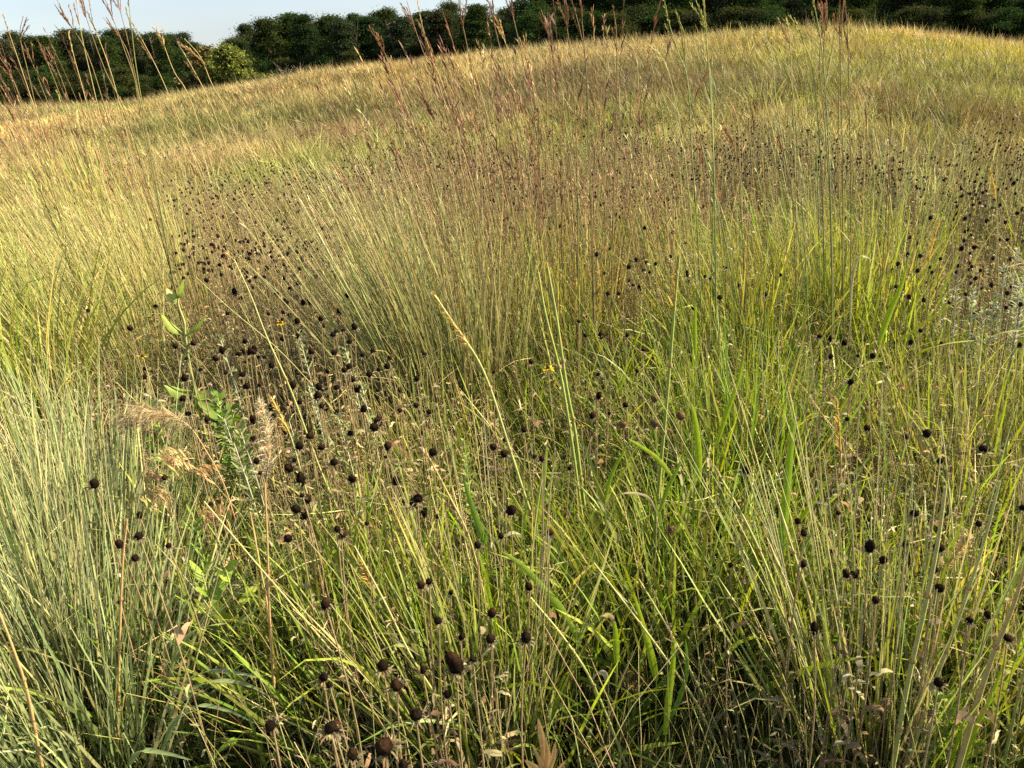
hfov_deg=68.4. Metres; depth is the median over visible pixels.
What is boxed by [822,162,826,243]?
seeding stem
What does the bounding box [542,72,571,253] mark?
seeding stem
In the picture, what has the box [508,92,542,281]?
seeding stem
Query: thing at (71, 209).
seeding stem
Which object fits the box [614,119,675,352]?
seeding stem
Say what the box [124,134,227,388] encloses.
seeding stem
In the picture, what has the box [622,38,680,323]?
tall grass stalk
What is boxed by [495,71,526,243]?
seeding stem
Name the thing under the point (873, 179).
seeding stem
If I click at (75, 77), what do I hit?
understorey tree
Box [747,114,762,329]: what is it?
seeding stem
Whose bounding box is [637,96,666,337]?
seeding stem
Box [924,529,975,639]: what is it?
fuzzy seed spike
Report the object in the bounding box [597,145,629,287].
seeding stem
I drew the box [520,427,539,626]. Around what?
dried coneflower
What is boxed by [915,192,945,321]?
seeding stem
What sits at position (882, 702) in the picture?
dried coneflower
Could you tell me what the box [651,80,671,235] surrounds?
seeding stem
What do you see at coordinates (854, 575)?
dried coneflower
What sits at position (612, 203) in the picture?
seeding stem
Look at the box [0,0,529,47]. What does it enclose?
sky
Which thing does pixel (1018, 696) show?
tall grass stalk
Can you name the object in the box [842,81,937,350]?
tall grass stalk
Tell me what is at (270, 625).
tall grass stalk
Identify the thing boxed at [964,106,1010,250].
seeding stem
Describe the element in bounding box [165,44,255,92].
round tree
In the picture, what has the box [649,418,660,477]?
round flower head
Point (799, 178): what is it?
tall grass stalk
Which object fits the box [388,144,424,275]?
seeding stem
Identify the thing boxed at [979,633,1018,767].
dried coneflower
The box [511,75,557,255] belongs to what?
seeding stem
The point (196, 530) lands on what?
leafy spire
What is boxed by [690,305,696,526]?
grass shoot
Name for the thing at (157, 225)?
seeding stem
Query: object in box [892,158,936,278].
seeding stem
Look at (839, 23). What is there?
tall grass stalk
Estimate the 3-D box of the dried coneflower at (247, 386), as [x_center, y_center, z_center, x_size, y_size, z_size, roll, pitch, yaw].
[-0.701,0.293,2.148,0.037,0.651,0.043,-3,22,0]
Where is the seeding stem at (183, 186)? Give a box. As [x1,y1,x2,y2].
[159,110,223,307]
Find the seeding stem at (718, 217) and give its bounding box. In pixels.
[691,172,729,320]
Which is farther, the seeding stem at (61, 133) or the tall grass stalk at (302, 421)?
the seeding stem at (61, 133)
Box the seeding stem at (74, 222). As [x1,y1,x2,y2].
[54,162,118,331]
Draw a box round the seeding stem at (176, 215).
[144,110,211,317]
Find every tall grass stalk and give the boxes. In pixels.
[0,56,127,361]
[0,613,43,767]
[2,14,149,392]
[19,18,114,330]
[22,43,135,361]
[38,41,149,337]
[46,45,155,349]
[54,0,187,387]
[68,30,153,356]
[73,0,162,384]
[79,0,238,401]
[86,0,191,394]
[102,0,183,333]
[103,16,178,319]
[113,0,203,383]
[116,518,127,766]
[125,0,197,410]
[128,17,300,388]
[151,23,272,374]
[177,38,304,363]
[177,41,309,387]
[196,277,395,499]
[203,501,421,767]
[233,259,369,576]
[250,511,278,766]
[264,482,277,767]
[267,393,332,581]
[354,545,476,767]
[355,554,376,665]
[368,26,478,368]
[385,55,474,332]
[400,2,494,317]
[416,0,518,346]
[419,90,497,370]
[426,449,499,709]
[430,52,523,383]
[430,291,557,578]
[441,73,491,292]
[458,0,512,363]
[468,48,537,346]
[486,0,541,375]
[491,16,550,340]
[505,0,553,359]
[515,34,549,352]
[530,597,627,767]
[533,263,587,559]
[539,10,588,307]
[542,49,574,351]
[543,256,593,559]
[551,66,595,359]
[556,0,607,409]
[571,0,609,320]
[579,0,620,388]
[582,151,704,383]
[593,562,725,767]
[609,6,660,363]
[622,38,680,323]
[638,578,734,767]
[649,44,728,358]
[650,251,684,599]
[653,36,715,363]
[657,3,713,358]
[663,0,729,392]
[674,11,774,380]
[690,0,767,411]
[707,96,745,319]
[712,124,789,334]
[714,465,810,739]
[730,90,769,336]
[759,31,830,347]
[762,37,812,354]
[767,470,959,762]
[769,17,798,348]
[770,132,841,352]
[771,15,825,375]
[778,50,852,365]
[782,0,854,394]
[807,0,843,339]
[817,0,882,362]
[821,0,868,362]
[824,0,894,386]
[826,544,868,765]
[829,396,842,568]
[832,4,899,373]
[836,84,866,293]
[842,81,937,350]
[878,86,913,311]
[890,485,946,767]
[904,480,1000,767]
[910,218,939,399]
[916,497,967,601]
[955,563,1023,767]
[989,169,1018,359]
[1001,669,1023,767]
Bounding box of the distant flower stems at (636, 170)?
[0,104,1023,441]
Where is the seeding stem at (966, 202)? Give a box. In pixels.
[953,161,968,272]
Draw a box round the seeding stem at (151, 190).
[142,159,186,292]
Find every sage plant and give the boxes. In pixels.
[216,334,255,463]
[217,411,270,565]
[227,440,275,595]
[231,423,280,582]
[284,414,322,529]
[293,329,333,482]
[304,383,341,522]
[332,412,363,524]
[339,346,378,516]
[358,380,391,515]
[934,297,950,374]
[941,274,964,389]
[953,287,979,409]
[970,307,987,412]
[977,293,1002,396]
[988,262,1011,365]
[992,247,1021,394]
[994,281,1023,414]
[1000,309,1021,398]
[1006,261,1023,378]
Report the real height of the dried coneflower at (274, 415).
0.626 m
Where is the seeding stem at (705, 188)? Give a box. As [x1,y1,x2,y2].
[699,147,720,267]
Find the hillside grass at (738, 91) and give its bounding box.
[0,5,1023,273]
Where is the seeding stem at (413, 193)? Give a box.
[408,162,452,325]
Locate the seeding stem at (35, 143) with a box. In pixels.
[31,134,118,369]
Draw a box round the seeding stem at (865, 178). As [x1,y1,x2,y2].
[862,122,876,240]
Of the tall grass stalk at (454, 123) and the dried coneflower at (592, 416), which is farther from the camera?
the tall grass stalk at (454, 123)
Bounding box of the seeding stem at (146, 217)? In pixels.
[117,129,202,354]
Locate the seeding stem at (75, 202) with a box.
[47,118,140,379]
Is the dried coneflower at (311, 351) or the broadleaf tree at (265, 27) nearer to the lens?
the dried coneflower at (311, 351)
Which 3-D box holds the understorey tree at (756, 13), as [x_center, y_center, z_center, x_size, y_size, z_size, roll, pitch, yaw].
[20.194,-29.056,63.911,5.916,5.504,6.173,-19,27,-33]
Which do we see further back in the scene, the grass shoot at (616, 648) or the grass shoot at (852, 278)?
the grass shoot at (852, 278)
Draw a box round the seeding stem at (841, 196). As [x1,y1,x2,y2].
[837,154,866,248]
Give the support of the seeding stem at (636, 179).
on the ground at (750, 714)
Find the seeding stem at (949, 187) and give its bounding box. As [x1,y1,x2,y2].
[948,178,971,293]
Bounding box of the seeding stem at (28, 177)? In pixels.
[7,113,70,285]
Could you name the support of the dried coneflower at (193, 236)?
on the ground at (750, 714)
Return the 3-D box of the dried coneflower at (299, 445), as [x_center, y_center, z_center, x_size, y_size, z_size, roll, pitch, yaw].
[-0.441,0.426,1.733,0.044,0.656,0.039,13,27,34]
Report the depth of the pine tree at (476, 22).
100.91 m
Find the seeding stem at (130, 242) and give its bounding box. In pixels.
[106,166,171,360]
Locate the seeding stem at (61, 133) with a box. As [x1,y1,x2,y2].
[54,107,137,337]
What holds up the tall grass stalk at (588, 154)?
on the ground at (750, 714)
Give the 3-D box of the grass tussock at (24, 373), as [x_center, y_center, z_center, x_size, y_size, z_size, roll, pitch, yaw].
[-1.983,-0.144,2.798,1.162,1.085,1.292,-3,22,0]
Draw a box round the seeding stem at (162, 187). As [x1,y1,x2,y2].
[147,131,191,272]
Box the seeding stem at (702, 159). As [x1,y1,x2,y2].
[698,132,717,293]
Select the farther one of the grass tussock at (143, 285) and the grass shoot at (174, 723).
the grass tussock at (143, 285)
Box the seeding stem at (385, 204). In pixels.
[380,179,395,247]
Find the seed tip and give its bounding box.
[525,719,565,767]
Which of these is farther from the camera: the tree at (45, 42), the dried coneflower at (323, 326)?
the tree at (45, 42)
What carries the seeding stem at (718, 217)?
on the ground at (750, 714)
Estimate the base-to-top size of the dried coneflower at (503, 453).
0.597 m
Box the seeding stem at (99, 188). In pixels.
[72,110,176,365]
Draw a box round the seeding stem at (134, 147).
[120,97,224,280]
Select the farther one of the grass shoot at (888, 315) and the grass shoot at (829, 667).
the grass shoot at (888, 315)
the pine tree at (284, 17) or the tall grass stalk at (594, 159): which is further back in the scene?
the pine tree at (284, 17)
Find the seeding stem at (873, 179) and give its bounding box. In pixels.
[868,133,876,256]
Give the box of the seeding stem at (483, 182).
[469,112,512,333]
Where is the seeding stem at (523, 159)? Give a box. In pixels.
[514,106,534,248]
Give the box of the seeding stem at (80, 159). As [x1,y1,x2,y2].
[55,89,132,295]
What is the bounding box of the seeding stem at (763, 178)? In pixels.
[756,103,785,297]
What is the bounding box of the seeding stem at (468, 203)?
[456,138,494,328]
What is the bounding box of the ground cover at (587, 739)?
[41,205,1022,767]
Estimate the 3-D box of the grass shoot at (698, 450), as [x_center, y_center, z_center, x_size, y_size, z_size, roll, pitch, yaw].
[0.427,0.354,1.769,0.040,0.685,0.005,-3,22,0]
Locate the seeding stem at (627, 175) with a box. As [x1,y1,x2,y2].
[613,75,663,299]
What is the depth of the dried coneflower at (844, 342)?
2.22 m
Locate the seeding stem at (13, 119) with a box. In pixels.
[4,90,114,351]
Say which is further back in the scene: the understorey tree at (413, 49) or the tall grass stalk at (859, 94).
the understorey tree at (413, 49)
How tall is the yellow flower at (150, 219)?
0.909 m
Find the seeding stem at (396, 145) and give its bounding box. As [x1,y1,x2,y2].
[389,115,422,257]
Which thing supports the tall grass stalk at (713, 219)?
on the ground at (750, 714)
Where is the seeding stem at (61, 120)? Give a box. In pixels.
[58,113,125,300]
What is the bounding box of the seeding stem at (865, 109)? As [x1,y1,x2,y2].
[864,107,878,279]
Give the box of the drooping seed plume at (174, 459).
[122,443,196,589]
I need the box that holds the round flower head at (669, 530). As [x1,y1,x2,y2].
[664,525,676,547]
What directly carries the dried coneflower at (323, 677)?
on the ground at (750, 714)
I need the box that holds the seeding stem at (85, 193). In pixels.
[69,145,116,272]
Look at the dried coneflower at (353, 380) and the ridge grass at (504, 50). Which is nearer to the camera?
the dried coneflower at (353, 380)
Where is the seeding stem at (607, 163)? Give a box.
[593,68,647,321]
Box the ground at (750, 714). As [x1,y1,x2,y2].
[0,36,1023,767]
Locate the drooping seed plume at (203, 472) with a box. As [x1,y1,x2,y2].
[184,464,247,608]
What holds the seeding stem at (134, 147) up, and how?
on the ground at (750, 714)
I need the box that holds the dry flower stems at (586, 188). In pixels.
[0,84,1023,767]
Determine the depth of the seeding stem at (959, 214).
3.49 m
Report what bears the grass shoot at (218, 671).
on the ground at (750, 714)
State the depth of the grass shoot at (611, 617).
1.45 m
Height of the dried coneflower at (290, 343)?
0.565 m
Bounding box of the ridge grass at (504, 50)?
[0,18,1023,109]
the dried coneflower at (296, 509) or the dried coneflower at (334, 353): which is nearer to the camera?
the dried coneflower at (296, 509)
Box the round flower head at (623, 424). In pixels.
[617,420,628,538]
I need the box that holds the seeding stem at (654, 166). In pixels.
[642,85,687,250]
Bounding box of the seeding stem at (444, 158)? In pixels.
[433,100,511,269]
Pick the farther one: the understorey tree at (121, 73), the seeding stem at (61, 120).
the understorey tree at (121, 73)
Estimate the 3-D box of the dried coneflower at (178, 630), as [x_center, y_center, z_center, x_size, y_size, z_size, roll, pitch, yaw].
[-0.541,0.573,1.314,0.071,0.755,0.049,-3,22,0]
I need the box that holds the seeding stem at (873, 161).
[870,122,917,246]
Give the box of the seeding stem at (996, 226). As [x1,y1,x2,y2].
[993,158,1021,315]
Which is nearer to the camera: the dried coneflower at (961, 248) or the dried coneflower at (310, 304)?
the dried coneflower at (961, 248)
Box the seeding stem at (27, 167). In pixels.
[18,155,83,314]
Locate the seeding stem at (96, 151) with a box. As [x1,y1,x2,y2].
[79,93,146,290]
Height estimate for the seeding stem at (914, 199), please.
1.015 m
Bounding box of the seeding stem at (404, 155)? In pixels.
[392,100,426,255]
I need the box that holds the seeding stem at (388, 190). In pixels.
[380,148,434,300]
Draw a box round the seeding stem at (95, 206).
[88,179,131,253]
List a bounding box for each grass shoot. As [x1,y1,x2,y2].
[128,748,190,767]
[161,703,259,767]
[162,669,267,767]
[168,623,226,765]
[171,678,269,767]
[373,643,421,767]
[462,474,489,599]
[501,551,584,743]
[535,451,547,566]
[588,613,619,740]
[590,670,611,767]
[602,492,656,609]
[604,441,628,599]
[613,622,619,758]
[629,439,671,575]
[634,595,658,767]
[655,638,688,765]
[658,450,684,607]
[663,637,675,767]
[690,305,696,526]
[691,403,701,598]
[712,355,744,565]
[745,470,804,649]
[769,519,819,648]
[771,405,796,666]
[779,479,828,637]
[822,598,834,765]
[834,255,871,469]
[861,268,906,493]
[880,302,955,466]
[888,340,974,504]
[948,712,970,767]
[962,330,1021,472]
[962,657,1006,767]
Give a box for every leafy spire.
[142,398,196,513]
[175,559,259,728]
[183,505,230,660]
[206,389,247,546]
[206,559,279,732]
[221,403,271,560]
[460,437,476,557]
[904,687,986,767]
[916,592,945,715]
[931,719,987,767]
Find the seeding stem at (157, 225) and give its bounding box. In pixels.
[121,109,212,384]
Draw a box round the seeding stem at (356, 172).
[348,137,385,268]
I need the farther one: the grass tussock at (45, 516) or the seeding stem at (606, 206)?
the seeding stem at (606, 206)
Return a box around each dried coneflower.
[83,309,130,463]
[83,478,152,701]
[112,598,174,762]
[114,539,184,762]
[127,325,170,487]
[128,531,235,767]
[128,554,203,762]
[133,511,193,652]
[138,374,183,530]
[142,366,181,481]
[153,304,178,412]
[158,473,213,668]
[163,542,232,767]
[172,343,205,449]
[178,374,233,575]
[178,395,222,545]
[182,357,232,574]
[184,411,240,620]
[185,340,226,468]
[189,395,224,541]
[191,235,212,329]
[198,368,247,564]
[201,267,223,365]
[201,415,247,566]
[203,278,230,390]
[206,502,258,669]
[207,242,233,346]
[208,269,224,322]
[208,355,247,505]
[214,345,250,471]
[215,262,238,358]
[219,253,240,333]
[222,311,252,428]
[222,370,263,536]
[228,288,258,391]
[234,352,250,412]
[236,351,262,469]
[237,296,261,402]
[238,372,276,542]
[239,383,283,561]
[240,338,283,518]
[241,348,272,486]
[243,360,265,468]
[244,347,279,498]
[246,252,269,355]
[246,415,281,564]
[246,436,292,597]
[249,350,288,504]
[249,458,292,633]
[251,286,277,401]
[251,345,281,495]
[253,275,288,441]
[253,355,280,461]
[255,382,299,527]
[256,471,296,640]
[257,403,283,524]
[259,355,297,504]
[262,265,289,397]
[262,275,284,384]
[264,312,298,467]
[264,713,287,767]
[265,403,301,556]
[267,344,294,444]
[267,408,297,514]
[267,417,290,534]
[268,362,302,528]
[269,412,311,571]
[272,291,301,430]
[277,336,304,467]
[279,534,330,718]
[281,275,302,386]
[281,298,305,403]
[281,310,310,456]
[281,318,292,391]
[282,299,310,428]
[282,428,296,463]
[283,463,304,582]
[285,381,323,556]
[286,286,312,415]
[286,313,310,454]
[289,441,322,597]
[291,471,334,657]
[291,503,342,745]
[292,294,311,377]
[292,458,315,558]
[293,333,331,514]
[294,281,315,377]
[294,317,320,460]
[295,326,321,443]
[295,510,332,650]
[297,372,333,518]
[297,399,336,573]
[297,461,326,560]
[298,427,333,585]
[299,299,317,404]
[299,493,358,732]
[299,494,333,656]
[300,375,328,518]
[303,249,320,352]
[303,432,334,577]
[304,300,328,399]
[304,348,331,481]
[306,356,326,445]
[306,439,332,572]
[307,299,321,382]
[307,358,330,459]
[307,391,344,563]
[311,383,340,526]
[313,394,342,525]
[313,597,370,767]
[314,668,337,767]
[314,721,343,767]
[316,316,343,471]
[316,444,338,525]
[317,403,348,570]
[320,324,345,442]
[320,389,343,525]
[321,718,347,767]
[322,680,352,767]
[323,271,346,389]
[323,403,349,528]
[323,458,355,592]
[325,369,345,493]
[327,332,357,488]
[328,330,358,476]
[329,525,380,766]
[330,350,356,485]
[330,409,357,533]
[332,385,363,528]
[335,307,351,406]
[335,527,384,767]
[340,329,366,450]
[340,367,376,541]
[341,746,364,767]
[344,293,361,399]
[345,339,367,475]
[345,363,364,490]
[345,430,381,569]
[347,376,373,521]
[347,474,368,603]
[350,323,384,505]
[350,385,378,528]
[358,353,380,456]
[358,405,390,547]
[363,521,410,684]
[365,725,409,767]
[366,302,382,415]
[366,370,389,526]
[368,349,389,472]
[368,420,390,573]
[370,416,397,557]
[371,659,398,767]
[373,417,401,590]
[374,367,404,504]
[374,389,404,539]
[378,442,406,569]
[380,674,409,759]
[381,455,409,583]
[383,363,412,559]
[385,356,415,488]
[387,476,408,597]
[396,408,410,496]
[397,758,414,767]
[398,387,412,486]
[407,498,430,650]
[407,705,429,767]
[410,402,438,565]
[410,493,429,622]
[412,375,436,570]
[414,581,457,767]
[415,666,439,767]
[418,430,434,559]
[419,507,448,608]
[421,352,448,468]
[423,409,466,582]
[423,578,454,767]
[425,616,454,767]
[427,448,449,614]
[434,513,449,653]
[436,590,473,756]
[437,651,472,767]
[439,689,460,767]
[440,658,452,767]
[452,633,469,767]
[465,655,501,767]
[473,541,519,767]
[476,633,520,767]
[480,442,520,621]
[480,607,523,767]
[491,370,510,494]
[494,532,519,726]
[495,449,524,636]
[496,438,518,564]
[497,504,533,702]
[511,631,537,767]
[512,582,541,752]
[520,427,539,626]
[525,455,551,654]
[526,359,543,532]
[529,454,551,584]
[540,529,568,767]
[559,465,573,577]
[568,320,589,450]
[571,222,576,277]
[580,333,593,451]
[584,412,598,526]
[587,252,599,363]
[589,373,603,507]
[590,391,603,543]
[595,331,612,509]
[600,411,612,494]
[615,333,634,444]
[619,264,633,387]
[622,402,631,496]
[627,284,640,382]
[627,369,642,528]
[631,257,642,370]
[638,271,653,351]
[638,348,652,506]
[641,226,647,304]
[670,230,675,265]
[699,205,705,258]
[716,562,748,745]
[724,466,753,649]
[753,528,810,767]
[759,560,808,767]
[777,518,810,690]
[785,510,853,722]
[793,334,823,523]
[798,549,834,713]
[804,621,825,767]
[809,336,834,499]
[814,353,835,504]
[816,569,854,767]
[822,339,851,517]
[825,378,853,575]
[826,354,860,522]
[826,416,849,591]
[827,555,892,767]
[828,424,874,641]
[828,596,885,767]
[831,570,862,767]
[832,539,879,767]
[836,353,878,539]
[847,373,868,494]
[855,510,926,759]
[858,541,911,767]
[866,365,891,521]
[874,433,910,601]
[883,339,913,523]
[887,543,951,767]
[889,252,910,375]
[889,329,924,500]
[889,583,948,767]
[890,429,935,585]
[902,566,938,767]
[910,458,948,633]
[917,216,934,299]
[917,341,945,438]
[922,673,950,767]
[928,264,962,425]
[930,228,951,338]
[934,246,963,414]
[935,218,954,323]
[938,611,998,767]
[939,520,986,689]
[945,616,974,767]
[946,211,957,275]
[947,260,972,380]
[949,444,996,607]
[953,216,967,285]
[953,245,978,370]
[961,219,991,349]
[971,504,1023,703]
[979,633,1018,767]
[988,238,1011,334]
[991,181,1015,293]
[992,187,1008,264]
[995,342,1023,474]
[998,212,1019,312]
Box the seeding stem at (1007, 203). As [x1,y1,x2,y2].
[1006,181,1009,248]
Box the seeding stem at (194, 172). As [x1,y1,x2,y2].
[182,148,248,336]
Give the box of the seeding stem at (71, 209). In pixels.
[59,174,108,304]
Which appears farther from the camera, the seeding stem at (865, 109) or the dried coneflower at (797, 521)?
the seeding stem at (865, 109)
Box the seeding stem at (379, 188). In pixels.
[372,150,393,247]
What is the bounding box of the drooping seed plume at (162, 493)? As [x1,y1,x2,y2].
[122,480,176,588]
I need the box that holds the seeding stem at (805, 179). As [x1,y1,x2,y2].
[770,152,809,248]
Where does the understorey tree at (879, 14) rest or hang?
on the ground at (750, 714)
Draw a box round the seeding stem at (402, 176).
[390,119,437,280]
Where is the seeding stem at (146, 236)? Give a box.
[124,163,194,368]
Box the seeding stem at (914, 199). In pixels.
[902,138,916,306]
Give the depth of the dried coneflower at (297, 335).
2.29 m
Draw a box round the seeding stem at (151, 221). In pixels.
[120,120,208,339]
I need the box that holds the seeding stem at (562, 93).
[560,88,598,343]
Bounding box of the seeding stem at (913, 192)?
[907,121,957,291]
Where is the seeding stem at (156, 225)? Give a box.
[135,145,199,334]
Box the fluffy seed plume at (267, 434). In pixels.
[251,397,280,588]
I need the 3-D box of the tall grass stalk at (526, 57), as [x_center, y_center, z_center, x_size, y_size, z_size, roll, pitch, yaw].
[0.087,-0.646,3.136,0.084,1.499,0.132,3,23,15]
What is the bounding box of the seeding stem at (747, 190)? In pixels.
[742,138,757,268]
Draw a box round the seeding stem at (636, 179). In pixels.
[605,81,653,325]
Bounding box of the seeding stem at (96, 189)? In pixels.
[82,146,130,277]
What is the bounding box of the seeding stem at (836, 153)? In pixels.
[831,104,857,225]
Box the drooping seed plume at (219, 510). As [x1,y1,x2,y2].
[200,502,262,650]
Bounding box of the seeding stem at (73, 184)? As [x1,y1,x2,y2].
[54,127,122,307]
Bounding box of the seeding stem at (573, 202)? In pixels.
[567,158,584,273]
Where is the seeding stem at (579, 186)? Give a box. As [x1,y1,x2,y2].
[570,130,598,310]
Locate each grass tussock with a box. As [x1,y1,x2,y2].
[0,24,154,273]
[0,42,77,275]
[0,121,103,330]
[0,130,144,240]
[0,133,208,303]
[0,151,184,434]
[0,156,215,371]
[0,199,130,493]
[0,221,166,436]
[0,331,146,567]
[0,353,250,757]
[0,417,252,767]
[0,448,318,767]
[54,462,419,767]
[80,467,507,767]
[148,586,325,744]
[183,127,529,440]
[222,395,622,767]
[299,144,574,434]
[311,35,572,350]
[344,0,710,385]
[393,539,744,767]
[409,426,870,723]
[510,143,668,363]
[542,118,752,322]
[562,224,899,539]
[614,123,915,400]
[640,320,1023,767]
[723,82,1023,375]
[801,403,1023,767]
[808,121,1012,198]
[812,298,1023,541]
[843,338,1023,500]
[892,160,1023,246]
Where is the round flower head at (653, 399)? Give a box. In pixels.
[649,394,658,467]
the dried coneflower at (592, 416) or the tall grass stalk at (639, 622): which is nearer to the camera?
the tall grass stalk at (639, 622)
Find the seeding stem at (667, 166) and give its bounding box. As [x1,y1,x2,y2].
[646,110,680,268]
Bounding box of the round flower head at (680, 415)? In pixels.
[675,411,686,499]
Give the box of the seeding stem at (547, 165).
[528,74,563,267]
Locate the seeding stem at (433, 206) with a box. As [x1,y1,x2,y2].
[426,170,450,283]
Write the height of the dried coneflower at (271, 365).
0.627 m
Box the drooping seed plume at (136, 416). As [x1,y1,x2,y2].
[110,393,259,609]
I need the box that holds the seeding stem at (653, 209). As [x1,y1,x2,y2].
[636,114,685,348]
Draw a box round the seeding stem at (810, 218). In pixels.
[803,162,844,300]
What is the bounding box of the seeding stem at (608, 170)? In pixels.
[598,106,638,286]
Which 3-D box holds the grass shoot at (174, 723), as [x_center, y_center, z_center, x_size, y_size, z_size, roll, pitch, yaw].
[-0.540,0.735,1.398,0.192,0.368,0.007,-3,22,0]
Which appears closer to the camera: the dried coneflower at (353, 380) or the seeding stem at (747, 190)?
the dried coneflower at (353, 380)
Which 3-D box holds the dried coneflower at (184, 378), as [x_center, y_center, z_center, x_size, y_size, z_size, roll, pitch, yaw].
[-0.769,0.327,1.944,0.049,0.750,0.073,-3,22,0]
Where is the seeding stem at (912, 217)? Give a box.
[909,195,914,287]
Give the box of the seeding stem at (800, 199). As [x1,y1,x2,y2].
[796,156,806,310]
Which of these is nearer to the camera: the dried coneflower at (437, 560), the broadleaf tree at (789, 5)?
the dried coneflower at (437, 560)
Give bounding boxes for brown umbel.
[617,669,645,733]
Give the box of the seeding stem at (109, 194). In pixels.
[95,146,152,311]
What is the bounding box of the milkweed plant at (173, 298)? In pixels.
[154,279,230,509]
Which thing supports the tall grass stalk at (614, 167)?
on the ground at (750, 714)
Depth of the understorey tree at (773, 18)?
61.41 m
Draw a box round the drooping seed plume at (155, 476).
[124,467,167,593]
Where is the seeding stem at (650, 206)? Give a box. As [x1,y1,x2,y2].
[645,171,679,276]
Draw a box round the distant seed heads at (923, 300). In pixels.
[0,103,1023,314]
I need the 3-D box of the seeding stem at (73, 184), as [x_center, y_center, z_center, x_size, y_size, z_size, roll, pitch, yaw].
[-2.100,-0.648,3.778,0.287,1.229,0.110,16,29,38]
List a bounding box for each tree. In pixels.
[0,30,30,68]
[0,39,31,97]
[0,66,55,105]
[0,70,31,106]
[0,90,23,104]
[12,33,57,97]
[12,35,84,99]
[25,66,79,104]
[38,72,89,105]
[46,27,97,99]
[57,27,98,70]
[63,70,109,103]
[79,33,112,101]
[79,69,128,103]
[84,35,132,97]
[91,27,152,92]
[104,64,148,102]
[112,27,155,87]
[125,73,166,99]
[136,31,174,85]
[144,72,176,97]
[150,36,178,90]
[156,41,207,93]
[164,31,178,46]
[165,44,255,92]
[169,30,192,53]
[170,41,205,73]
[198,42,277,87]
[218,35,257,67]
[229,23,257,37]
[232,38,257,65]
[236,32,266,60]
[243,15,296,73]
[245,56,268,81]
[249,55,276,74]
[267,55,301,77]
[269,11,320,61]
[273,64,318,75]
[284,12,330,71]
[291,57,317,75]
[312,11,359,56]
[312,50,339,70]
[316,16,370,68]
[333,49,366,67]
[343,12,368,42]
[347,15,387,60]
[361,50,380,64]
[366,11,379,25]
[370,5,413,52]
[372,44,410,62]
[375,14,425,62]
[399,43,425,60]
[407,16,425,47]
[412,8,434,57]
[413,7,464,57]
[435,0,464,47]
[442,38,470,56]
[448,3,502,54]
[456,14,475,44]
[486,14,505,49]
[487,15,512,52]
[489,6,510,15]
[495,0,527,48]
[501,2,591,48]
[503,1,579,49]
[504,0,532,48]
[519,0,546,48]
[536,6,597,45]
[540,0,575,19]
[548,0,606,11]
[551,8,634,43]
[582,0,617,12]
[586,10,646,45]
[589,0,651,34]
[611,1,660,38]
[618,0,673,37]
[625,5,683,40]
[647,6,703,37]
[655,0,680,10]
[661,9,725,38]
[662,0,708,29]
[683,0,722,27]
[696,3,761,35]
[700,11,732,30]
[707,0,742,27]
[722,0,793,31]
[734,5,769,31]
[742,8,795,30]
[766,0,788,10]
[781,0,804,14]
[782,8,803,24]
[790,2,837,29]
[793,0,846,11]
[806,5,857,26]
[814,0,870,14]
[828,6,886,29]
[842,0,891,26]
[862,7,891,28]
[870,0,893,16]
[872,11,909,30]
[875,0,910,13]
[878,1,936,29]
[890,0,949,16]
[904,4,959,35]
[921,0,982,34]
[942,0,1001,38]
[943,12,972,33]
[950,9,998,36]
[968,11,1017,37]
[974,2,1023,43]
[975,0,999,14]
[986,0,1023,32]
[1012,0,1023,35]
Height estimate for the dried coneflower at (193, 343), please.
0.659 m
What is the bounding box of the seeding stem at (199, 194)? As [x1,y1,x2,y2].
[170,94,238,316]
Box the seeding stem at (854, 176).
[851,148,857,254]
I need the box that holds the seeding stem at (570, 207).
[558,140,614,329]
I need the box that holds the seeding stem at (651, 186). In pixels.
[646,146,672,242]
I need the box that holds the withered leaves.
[0,85,1023,767]
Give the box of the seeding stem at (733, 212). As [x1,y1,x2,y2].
[696,187,742,298]
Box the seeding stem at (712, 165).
[706,116,740,314]
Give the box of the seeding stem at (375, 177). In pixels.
[367,138,401,284]
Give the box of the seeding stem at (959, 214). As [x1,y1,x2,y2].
[955,170,1007,303]
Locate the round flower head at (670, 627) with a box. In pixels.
[665,623,677,727]
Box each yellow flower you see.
[66,380,104,495]
[137,354,184,509]
[146,218,199,427]
[276,321,315,511]
[542,365,555,502]
[578,424,586,533]
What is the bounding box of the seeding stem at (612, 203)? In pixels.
[605,163,657,273]
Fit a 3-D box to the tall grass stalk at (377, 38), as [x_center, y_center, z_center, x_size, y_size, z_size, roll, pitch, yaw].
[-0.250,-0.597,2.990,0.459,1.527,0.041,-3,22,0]
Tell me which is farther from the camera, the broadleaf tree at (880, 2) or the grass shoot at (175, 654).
the broadleaf tree at (880, 2)
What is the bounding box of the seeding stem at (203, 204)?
[195,176,225,273]
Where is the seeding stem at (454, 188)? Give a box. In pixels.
[426,115,480,314]
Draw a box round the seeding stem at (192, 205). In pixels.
[173,144,226,307]
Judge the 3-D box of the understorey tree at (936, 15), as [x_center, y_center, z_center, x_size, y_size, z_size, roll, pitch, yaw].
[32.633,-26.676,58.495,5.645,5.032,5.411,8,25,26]
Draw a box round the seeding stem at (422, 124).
[420,121,449,273]
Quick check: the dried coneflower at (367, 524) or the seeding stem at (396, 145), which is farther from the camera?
the seeding stem at (396, 145)
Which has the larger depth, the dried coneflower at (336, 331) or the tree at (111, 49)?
the tree at (111, 49)

